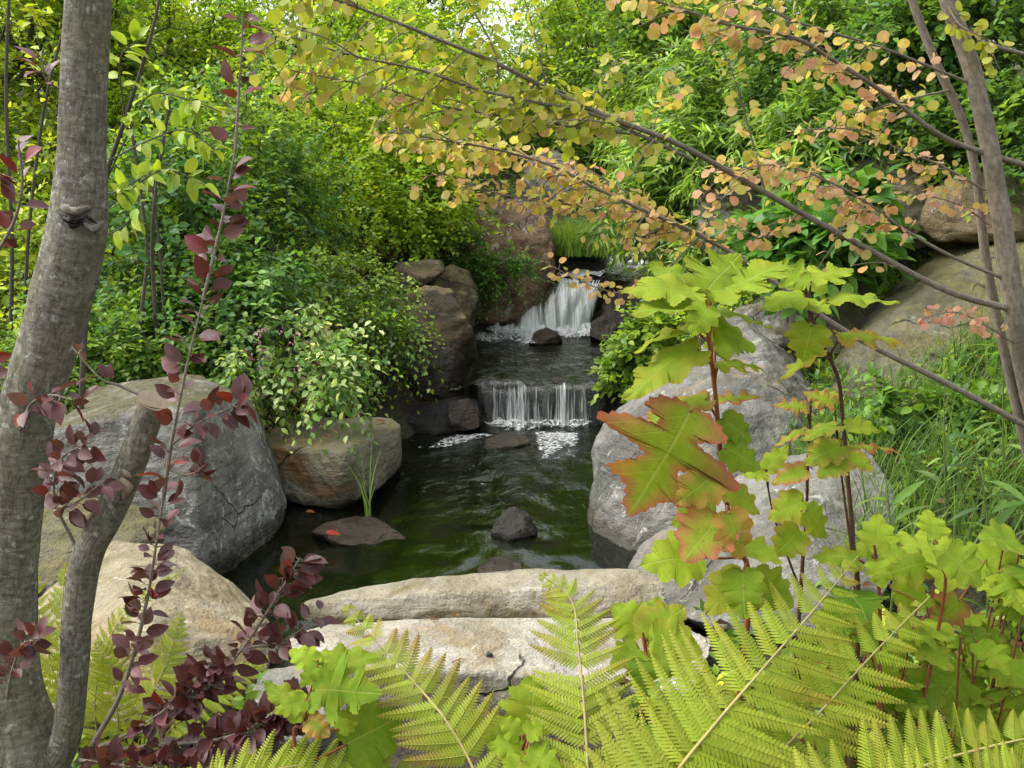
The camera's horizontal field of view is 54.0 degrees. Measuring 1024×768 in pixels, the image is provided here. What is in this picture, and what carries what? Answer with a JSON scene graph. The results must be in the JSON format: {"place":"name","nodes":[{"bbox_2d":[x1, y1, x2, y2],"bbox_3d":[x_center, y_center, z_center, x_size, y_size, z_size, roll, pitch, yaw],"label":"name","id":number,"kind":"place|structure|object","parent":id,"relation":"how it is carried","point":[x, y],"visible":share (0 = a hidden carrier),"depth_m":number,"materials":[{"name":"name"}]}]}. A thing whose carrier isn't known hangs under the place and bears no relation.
{"place":"outdoors","nodes":[
{"label":"outdoors","id":0,"kind":"place"},
{"bbox_2d":[326,530,339,534],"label":"fallen leaf","id":1,"kind":"object","parent":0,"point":[333,532],"visible":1,"depth_m":4.86,"materials":[{"name":"plant"}]},
{"bbox_2d":[347,433,380,516],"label":"water grass","id":2,"kind":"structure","parent":0,"point":[368,512],"depth_m":5.30,"materials":[{"name":"green plant"}]},
{"bbox_2d":[222,421,707,662],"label":"pool water","id":3,"kind":"structure","parent":0,"point":[441,508],"depth_m":5.28,"materials":[{"name":"green liquid"}]},
{"bbox_2d":[270,417,401,508],"bbox_3d":[-1.052,0.425,5.893,0.770,0.380,1.149,0,11,0],"label":"boulder","id":4,"kind":"object","parent":3,"relation":"in","point":[313,475],"visible":0.73,"depth_m":5.46,"materials":[{"name":"grey stone"}]},
{"bbox_2d":[312,516,405,545],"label":"rock","id":5,"kind":"object","parent":3,"relation":"on","point":[354,530],"visible":0.85,"depth_m":5.01,"materials":[{"name":"grey stone"}]},
{"bbox_2d":[447,399,479,433],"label":"rock","id":6,"kind":"object","parent":3,"relation":"on","point":[463,417],"visible":0.96,"depth_m":7.13,"materials":[{"name":"grey stone"}]},
{"bbox_2d":[477,556,522,572],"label":"rock","id":7,"kind":"object","parent":3,"relation":"in","point":[499,563],"visible":0.64,"depth_m":4.58,"materials":[{"name":"grey stone"}]},
{"bbox_2d":[485,432,530,448],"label":"rock","id":8,"kind":"object","parent":3,"relation":"in","point":[505,440],"visible":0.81,"depth_m":6.75,"materials":[{"name":"grey stone"}]},
{"bbox_2d":[432,383,587,457],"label":"waterfall","id":9,"kind":"structure","parent":3,"relation":"on","point":[521,423],"depth_m":7.27,"materials":[{"name":"white liquid"}]},
{"bbox_2d":[491,506,537,540],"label":"rock","id":10,"kind":"object","parent":3,"relation":"on","point":[513,523],"visible":0.91,"depth_m":5.00,"materials":[{"name":"grey stone"}]},
{"bbox_2d":[628,449,897,638],"bbox_3d":[1.023,0.642,4.016,1.099,0.611,1.278,0,11,0],"label":"boulder","id":11,"kind":"object","parent":3,"relation":"in","point":[690,595],"visible":0.26,"depth_m":3.87,"materials":[{"name":"grey stone"}]},
{"bbox_2d":[1,0,976,85],"label":"sky","id":12,"kind":"structure","parent":0,"point":[507,2],"materials":[{"name":"white"}]},
{"bbox_2d":[437,229,553,323],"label":"shrub","id":13,"kind":"object","parent":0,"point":[477,266],"visible":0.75,"depth_m":9.38,"materials":[{"name":"green plant"}]},
{"bbox_2d":[0,39,1023,767],"bbox_3d":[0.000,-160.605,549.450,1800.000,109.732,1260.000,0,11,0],"label":"ground","id":14,"kind":"structure","parent":0,"point":[476,393],"depth_m":6.25,"materials":[{"name":"soil"}]},
{"bbox_2d":[0,0,63,341],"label":"sapling","id":15,"kind":"object","parent":14,"relation":"on","point":[28,257],"visible":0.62,"depth_m":6.19,"materials":[{"name":"green plant"}]},
{"bbox_2d":[0,172,115,344],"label":"shrub","id":16,"kind":"object","parent":14,"relation":"on","point":[38,231],"visible":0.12,"depth_m":7.08,"materials":[{"name":"green plant"}]},
{"bbox_2d":[38,563,100,747],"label":"fern","id":17,"kind":"object","parent":14,"relation":"on","point":[53,660],"visible":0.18,"depth_m":2.75,"materials":[{"name":"green plant"}]},
{"bbox_2d":[38,491,165,597],"bbox_3d":[-1.745,0.677,4.011,0.656,0.412,0.511,7,13,33],"label":"boulder","id":18,"kind":"object","parent":14,"relation":"on","point":[56,547],"visible":0.19,"depth_m":3.94,"materials":[{"name":"beige stone"}]},
{"bbox_2d":[0,0,241,248],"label":"tree","id":19,"kind":"object","parent":14,"relation":"on","point":[28,102],"visible":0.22,"depth_m":10.00,"materials":[{"name":"green plant"}]},
{"bbox_2d":[0,300,244,422],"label":"shrub","id":20,"kind":"object","parent":14,"relation":"on","point":[115,348],"visible":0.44,"depth_m":5.61,"materials":[{"name":"green plant"}]},
{"bbox_2d":[96,276,150,320],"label":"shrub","id":21,"kind":"object","parent":14,"relation":"on","point":[108,280],"visible":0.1,"depth_m":6.21,"materials":[{"name":"green plant"}]},
{"bbox_2d":[0,0,298,86],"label":"tree","id":22,"kind":"object","parent":14,"relation":"on","point":[127,34],"depth_m":19.51,"materials":[{"name":"green plant"}]},
{"bbox_2d":[107,100,192,374],"bbox_3d":[-2.088,-0.766,5.916,0.523,1.745,0.456,0,11,0],"label":"sapling","id":23,"kind":"object","parent":14,"relation":"on","point":[127,250],"visible":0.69,"depth_m":5.87,"materials":[{"name":"green plant"}]},
{"bbox_2d":[78,0,235,409],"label":"sapling","id":24,"kind":"object","parent":14,"relation":"on","point":[181,116],"visible":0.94,"depth_m":4.05,"materials":[{"name":"green plant"}]},
{"bbox_2d":[38,540,277,742],"bbox_3d":[-1.197,0.824,3.357,0.851,0.374,1.136,0,11,0],"label":"boulder","id":25,"kind":"object","parent":14,"relation":"on","point":[210,603],"visible":0.36,"depth_m":3.25,"materials":[{"name":"beige stone"}]},
{"bbox_2d":[0,0,318,241],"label":"tree","id":26,"kind":"object","parent":14,"relation":"on","point":[114,112],"visible":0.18,"depth_m":10.77,"materials":[{"name":"green plant"}]},
{"bbox_2d":[48,374,286,575],"bbox_3d":[-1.676,0.474,4.933,1.016,0.964,1.395,0,11,0],"label":"boulder","id":27,"kind":"object","parent":14,"relation":"on","point":[231,517],"visible":0.56,"depth_m":4.54,"materials":[{"name":"grey stone"}]},
{"bbox_2d":[0,0,338,767],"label":"plum tree","id":28,"kind":"object","parent":14,"relation":"on","point":[36,730],"visible":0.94,"depth_m":2.12,"materials":[{"name":"purple plant"}]},
{"bbox_2d":[5,111,335,377],"bbox_3d":[-2.185,-0.728,6.497,1.980,2.030,2.047,0,11,0],"label":"shrub","id":29,"kind":"object","parent":14,"relation":"on","point":[131,285],"visible":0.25,"depth_m":6.44,"materials":[{"name":"green plant"}]},
{"bbox_2d":[81,565,268,767],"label":"fern","id":30,"kind":"object","parent":14,"relation":"on","point":[102,664],"visible":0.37,"depth_m":2.59,"materials":[{"name":"green plant"}]},
{"bbox_2d":[91,222,347,383],"bbox_3d":[-1.784,-0.474,6.438,1.472,1.111,1.753,0,11,0],"label":"shrub","id":31,"kind":"object","parent":14,"relation":"on","point":[255,291],"visible":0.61,"depth_m":6.18,"materials":[{"name":"green plant"}]},
{"bbox_2d":[106,40,389,303],"bbox_3d":[-2.117,-1.467,7.868,2.470,2.249,2.448,-6,13,-28],"label":"shrub","id":32,"kind":"object","parent":14,"relation":"on","point":[273,163],"visible":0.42,"depth_m":7.72,"materials":[{"name":"green plant"}]},
{"bbox_2d":[188,286,408,464],"bbox_3d":[-1.246,0.011,5.841,1.310,1.064,1.531,0,11,0],"label":"shrub","id":33,"kind":"object","parent":14,"relation":"on","point":[342,386],"visible":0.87,"depth_m":5.60,"materials":[{"name":"green plant"}]},
{"bbox_2d":[253,665,347,753],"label":"rock","id":34,"kind":"object","parent":14,"relation":"on","point":[277,676],"visible":0.16,"depth_m":2.98,"materials":[{"name":"beige stone"}]},
{"bbox_2d":[149,0,503,250],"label":"tree","id":35,"kind":"object","parent":14,"relation":"on","point":[336,22],"visible":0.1,"depth_m":11.21,"materials":[{"name":"green plant"}]},
{"bbox_2d":[264,643,402,767],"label":"hydrangea","id":36,"kind":"object","parent":14,"relation":"on","point":[364,734],"visible":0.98,"depth_m":1.76,"materials":[{"name":"green plant"}]},
{"bbox_2d":[193,25,530,295],"bbox_3d":[-1.437,-1.974,9.384,3.187,2.662,2.639,-2,11,-10],"label":"shrub","id":37,"kind":"object","parent":14,"relation":"on","point":[388,178],"visible":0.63,"depth_m":9.14,"materials":[{"name":"green plant"}]},
{"bbox_2d":[292,244,447,416],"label":"shrub","id":38,"kind":"object","parent":14,"relation":"on","point":[388,323],"visible":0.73,"depth_m":7.00,"materials":[{"name":"green plant"}]},
{"bbox_2d":[254,0,522,123],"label":"tree","id":39,"kind":"object","parent":14,"relation":"on","point":[484,17],"visible":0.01,"depth_m":20.46,"materials":[{"name":"green plant"}]},
{"bbox_2d":[340,600,502,767],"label":"fern","id":40,"kind":"object","parent":14,"relation":"on","point":[419,690],"visible":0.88,"depth_m":1.77,"materials":[{"name":"green plant"}]},
{"bbox_2d":[375,285,478,403],"bbox_3d":[-0.709,-0.261,7.740,0.912,0.966,0.989,0,11,0],"label":"boulder","id":41,"kind":"object","parent":14,"relation":"on","point":[456,361],"visible":0.37,"depth_m":7.51,"materials":[{"name":"grey stone"}]},
{"bbox_2d":[332,0,535,181],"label":"tree","id":42,"kind":"object","parent":14,"relation":"on","point":[443,11],"visible":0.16,"depth_m":14.10,"materials":[{"name":"green plant"}]},
{"bbox_2d":[406,395,480,434],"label":"rock","id":43,"kind":"object","parent":14,"relation":"on","point":[431,418],"visible":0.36,"depth_m":7.20,"materials":[{"name":"grey stone"}]},
{"bbox_2d":[429,264,478,328],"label":"boulder","id":44,"kind":"object","parent":14,"relation":"on","point":[459,281],"visible":0.41,"depth_m":8.74,"materials":[{"name":"stone"}]},
{"bbox_2d":[391,259,443,291],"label":"boulder","id":45,"kind":"object","parent":44,"relation":"on","point":[426,271],"visible":0.81,"depth_m":8.49,"materials":[{"name":"grey stone"}]},
{"bbox_2d":[288,618,710,716],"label":"slab","id":46,"kind":"structure","parent":14,"relation":"on","point":[515,659],"depth_m":3.23,"materials":[{"name":"beige stone"}]},
{"bbox_2d":[303,568,665,624],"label":"slab","id":47,"kind":"structure","parent":46,"relation":"on","point":[516,593],"depth_m":3.60,"materials":[{"name":"beige stone"}]},
{"bbox_2d":[486,651,492,657],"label":"pebble","id":48,"kind":"object","parent":46,"relation":"on","point":[489,654],"visible":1,"depth_m":3.19,"materials":[{"name":"grey stone"}]},
{"bbox_2d":[456,198,555,328],"bbox_3d":[-0.053,-1.194,10.332,1.013,1.420,1.349,0,11,0],"label":"boulder","id":49,"kind":"object","parent":14,"relation":"on","point":[522,236],"visible":0.41,"depth_m":9.83,"materials":[{"name":"stone"}]},
{"bbox_2d":[0,67,1023,767],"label":"ground cover","id":50,"kind":"object","parent":14,"relation":"on","point":[252,693],"visible":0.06,"depth_m":4.31,"materials":[{"name":"green plant"}]},
{"bbox_2d":[197,729,425,767],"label":"fern","id":51,"kind":"object","parent":50,"relation":"on","point":[280,761],"visible":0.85,"depth_m":1.76,"materials":[{"name":"green plant"}]},
{"bbox_2d":[688,175,796,260],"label":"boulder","id":52,"kind":"object","parent":50,"relation":"on","point":[755,201],"visible":0.12,"depth_m":8.11,"materials":[{"name":"grey stone"}]},
{"bbox_2d":[0,67,1023,767],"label":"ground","id":53,"kind":"structure","parent":14,"relation":"on","point":[720,621],"depth_m":3.49,"materials":[{"name":"brown soil"}]},
{"bbox_2d":[476,675,564,767],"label":"hydrangea","id":54,"kind":"object","parent":14,"relation":"on","point":[515,728],"visible":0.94,"depth_m":1.68,"materials":[{"name":"green plant"}]},
{"bbox_2d":[66,175,1023,575],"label":"grass","id":55,"kind":"structure","parent":14,"relation":"on","point":[934,485],"depth_m":4.18,"materials":[{"name":"green plant"}]},
{"bbox_2d":[481,389,621,422],"bbox_3d":[0.361,0.233,7.849,1.188,0.520,0.733,0,11,0],"label":"ledge","id":56,"kind":"object","parent":14,"relation":"on","point":[541,401],"visible":0.43,"depth_m":7.50,"materials":[{"name":"grey stone"}]},
{"bbox_2d":[480,376,504,390],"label":"rock","id":57,"kind":"object","parent":56,"relation":"on","point":[491,382],"visible":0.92,"depth_m":7.42,"materials":[{"name":"grey stone"}]},
{"bbox_2d":[552,378,570,390],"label":"rock","id":58,"kind":"object","parent":56,"relation":"on","point":[559,381],"visible":0.94,"depth_m":7.41,"materials":[{"name":"grey stone"}]},
{"bbox_2d":[585,381,602,392],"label":"rock","id":59,"kind":"object","parent":56,"relation":"on","point":[589,388],"visible":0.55,"depth_m":7.45,"materials":[{"name":"grey stone"}]},
{"bbox_2d":[522,148,590,203],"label":"boulder","id":60,"kind":"object","parent":14,"relation":"on","point":[556,155],"visible":0.27,"depth_m":12.58,"materials":[{"name":"grey stone"}]},
{"bbox_2d":[463,0,674,183],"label":"tree","id":61,"kind":"object","parent":14,"relation":"on","point":[561,19],"visible":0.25,"depth_m":14.67,"materials":[{"name":"green plant"}]},
{"bbox_2d":[563,255,607,283],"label":"rock","id":62,"kind":"object","parent":14,"relation":"on","point":[591,263],"visible":0.28,"depth_m":10.44,"materials":[{"name":"black stone"}]},
{"bbox_2d":[538,214,637,257],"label":"grass tuft","id":63,"kind":"object","parent":62,"relation":"on","point":[567,242],"visible":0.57,"depth_m":10.26,"materials":[{"name":"green plant"}]},
{"bbox_2d":[490,0,688,97],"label":"tree","id":64,"kind":"object","parent":14,"relation":"on","point":[558,49],"depth_m":20.82,"materials":[{"name":"green plant"}]},
{"bbox_2d":[591,288,608,315],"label":"rock","id":65,"kind":"object","parent":14,"relation":"on","point":[599,301],"visible":0.08,"depth_m":10.19,"materials":[{"name":"black stone"}]},
{"bbox_2d":[523,571,711,767],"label":"fern","id":66,"kind":"object","parent":14,"relation":"on","point":[582,694],"visible":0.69,"depth_m":1.75,"materials":[{"name":"green plant"}]},
{"bbox_2d":[600,291,646,330],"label":"rock","id":67,"kind":"object","parent":14,"relation":"on","point":[609,310],"visible":0.2,"depth_m":9.91,"materials":[{"name":"grey stone"}]},
{"bbox_2d":[246,0,1023,458],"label":"katsura tree","id":68,"kind":"object","parent":14,"relation":"on","point":[444,84],"visible":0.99,"depth_m":2.73,"materials":[{"name":"orange plant"}]},
{"bbox_2d":[584,299,705,405],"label":"shrub","id":69,"kind":"object","parent":14,"relation":"on","point":[628,342],"visible":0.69,"depth_m":7.09,"materials":[{"name":"green plant"}]},
{"bbox_2d":[609,597,702,759],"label":"hydrangea","id":70,"kind":"object","parent":14,"relation":"on","point":[647,622],"visible":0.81,"depth_m":1.97,"materials":[{"name":"green plant"}]},
{"bbox_2d":[546,0,786,203],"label":"tree","id":71,"kind":"object","parent":14,"relation":"on","point":[636,34],"visible":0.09,"depth_m":11.71,"materials":[{"name":"green plant"}]},
{"bbox_2d":[596,247,795,753],"bbox_3d":[0.354,0.501,1.832,0.320,1.479,0.318,5,12,26],"label":"hydrangea","id":72,"kind":"object","parent":14,"relation":"on","point":[668,435],"visible":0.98,"depth_m":1.68,"materials":[{"name":"green plant"}]},
{"bbox_2d":[633,192,762,322],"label":"shrub","id":73,"kind":"object","parent":14,"relation":"on","point":[669,259],"visible":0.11,"depth_m":8.16,"materials":[{"name":"green plant"}]},
{"bbox_2d":[587,326,816,551],"bbox_3d":[1.126,0.353,5.512,1.924,1.156,1.312,-10,15,-41],"label":"boulder","id":74,"kind":"object","parent":14,"relation":"on","point":[613,522],"visible":0.34,"depth_m":5.21,"materials":[{"name":"grey stone"}]},
{"bbox_2d":[569,556,929,767],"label":"fern","id":75,"kind":"object","parent":14,"relation":"on","point":[742,736],"visible":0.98,"depth_m":1.52,"materials":[{"name":"green plant"}]},
{"bbox_2d":[554,12,944,279],"bbox_3d":[1.906,-1.894,8.050,2.262,2.327,3.846,-3,11,-15],"label":"shrub","id":76,"kind":"object","parent":14,"relation":"on","point":[698,120],"visible":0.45,"depth_m":8.14,"materials":[{"name":"green plant"}]},
{"bbox_2d":[725,300,795,352],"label":"boulder","id":77,"kind":"object","parent":14,"relation":"on","point":[755,313],"visible":0.29,"depth_m":6.65,"materials":[{"name":"grey stone"}]},
{"bbox_2d":[740,389,837,680],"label":"hydrangea","id":78,"kind":"object","parent":14,"relation":"on","point":[792,510],"visible":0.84,"depth_m":2.04,"materials":[{"name":"green plant"}]},
{"bbox_2d":[704,156,925,372],"bbox_3d":[1.810,-0.706,6.088,1.268,1.306,1.326,3,11,13],"label":"shrub","id":79,"kind":"object","parent":14,"relation":"on","point":[809,242],"visible":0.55,"depth_m":5.79,"materials":[{"name":"green plant"}]},
{"bbox_2d":[783,258,876,358],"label":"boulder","id":80,"kind":"object","parent":14,"relation":"on","point":[852,315],"visible":0.16,"depth_m":5.96,"materials":[{"name":"grey stone"}]},
{"bbox_2d":[827,156,926,250],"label":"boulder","id":81,"kind":"object","parent":80,"relation":"on","point":[913,210],"visible":0.23,"depth_m":6.33,"materials":[{"name":"stone"}]},
{"bbox_2d":[640,518,1023,767],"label":"hydrangea","id":82,"kind":"object","parent":14,"relation":"on","point":[987,649],"visible":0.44,"depth_m":2.22,"materials":[{"name":"green plant"}]},
{"bbox_2d":[761,258,911,767],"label":"hydrangea","id":83,"kind":"object","parent":14,"relation":"on","point":[809,343],"visible":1,"depth_m":1.88,"materials":[{"name":"green plant"}]},
{"bbox_2d":[668,0,1022,208],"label":"shrub","id":84,"kind":"object","parent":14,"relation":"on","point":[830,12],"visible":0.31,"depth_m":7.20,"materials":[{"name":"green plant"}]},
{"bbox_2d":[854,470,930,635],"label":"weed","id":85,"kind":"object","parent":14,"relation":"on","point":[904,493],"visible":0.43,"depth_m":2.83,"materials":[{"name":"green plant"}]},
{"bbox_2d":[808,509,982,767],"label":"hydrangea","id":86,"kind":"object","parent":14,"relation":"on","point":[909,564],"visible":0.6,"depth_m":2.11,"materials":[{"name":"green plant"}]},
{"bbox_2d":[782,703,1023,767],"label":"fern","id":87,"kind":"object","parent":14,"relation":"on","point":[978,750],"visible":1,"depth_m":1.35,"materials":[{"name":"green plant"}]},
{"bbox_2d":[817,360,1011,452],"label":"shrub","id":88,"kind":"object","parent":14,"relation":"on","point":[886,399],"visible":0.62,"depth_m":4.50,"materials":[{"name":"green plant"}]},
{"bbox_2d":[815,0,1023,220],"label":"shrub","id":89,"kind":"object","parent":14,"relation":"on","point":[1003,18],"visible":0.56,"depth_m":6.24,"materials":[{"name":"green plant"}]},
{"bbox_2d":[831,241,1023,408],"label":"boulder","id":90,"kind":"object","parent":14,"relation":"on","point":[887,321],"visible":0.36,"depth_m":5.36,"materials":[{"name":"beige stone"}]},
{"bbox_2d":[918,168,1023,249],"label":"boulder","id":91,"kind":"object","parent":90,"relation":"on","point":[938,228],"visible":0.41,"depth_m":5.99,"materials":[{"name":"beige stone"}]},
{"bbox_2d":[915,358,978,538],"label":"weed","id":92,"kind":"object","parent":14,"relation":"on","point":[950,460],"visible":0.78,"depth_m":3.80,"materials":[{"name":"green plant"}]},
{"bbox_2d":[940,450,1023,623],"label":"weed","id":93,"kind":"object","parent":14,"relation":"on","point":[1002,517],"visible":0.56,"depth_m":2.93,"materials":[{"name":"green plant"}]},
{"bbox_2d":[965,294,1021,510],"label":"weed","id":94,"kind":"object","parent":14,"relation":"on","point":[1002,390],"visible":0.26,"depth_m":3.58,"materials":[{"name":"green plant"}]},
{"bbox_2d":[449,333,625,389],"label":"water","id":95,"kind":"structure","parent":0,"point":[506,360],"depth_m":8.23,"materials":[{"name":"liquid"}]},
{"bbox_2d":[475,277,599,345],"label":"waterfall","id":96,"kind":"structure","parent":95,"relation":"on","point":[574,304],"depth_m":9.79,"materials":[{"name":"white liquid"}]},
{"bbox_2d":[529,327,561,344],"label":"rock","id":97,"kind":"object","parent":95,"relation":"in","point":[545,336],"visible":0.88,"depth_m":9.25,"materials":[{"name":"grey stone"}]},
{"bbox_2d":[589,315,617,342],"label":"rock","id":98,"kind":"object","parent":95,"relation":"on","point":[605,325],"visible":0.71,"depth_m":9.38,"materials":[{"name":"grey stone"}]},
{"bbox_2d":[561,245,669,282],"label":"stream water","id":99,"kind":"structure","parent":0,"point":[612,276],"depth_m":10.35,"materials":[{"name":"grey liquid"}]},
{"bbox_2d":[560,241,662,276],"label":"waterfall","id":100,"kind":"structure","parent":99,"relation":"on","point":[582,273],"depth_m":10.40,"materials":[{"name":"white liquid"}]}
]}

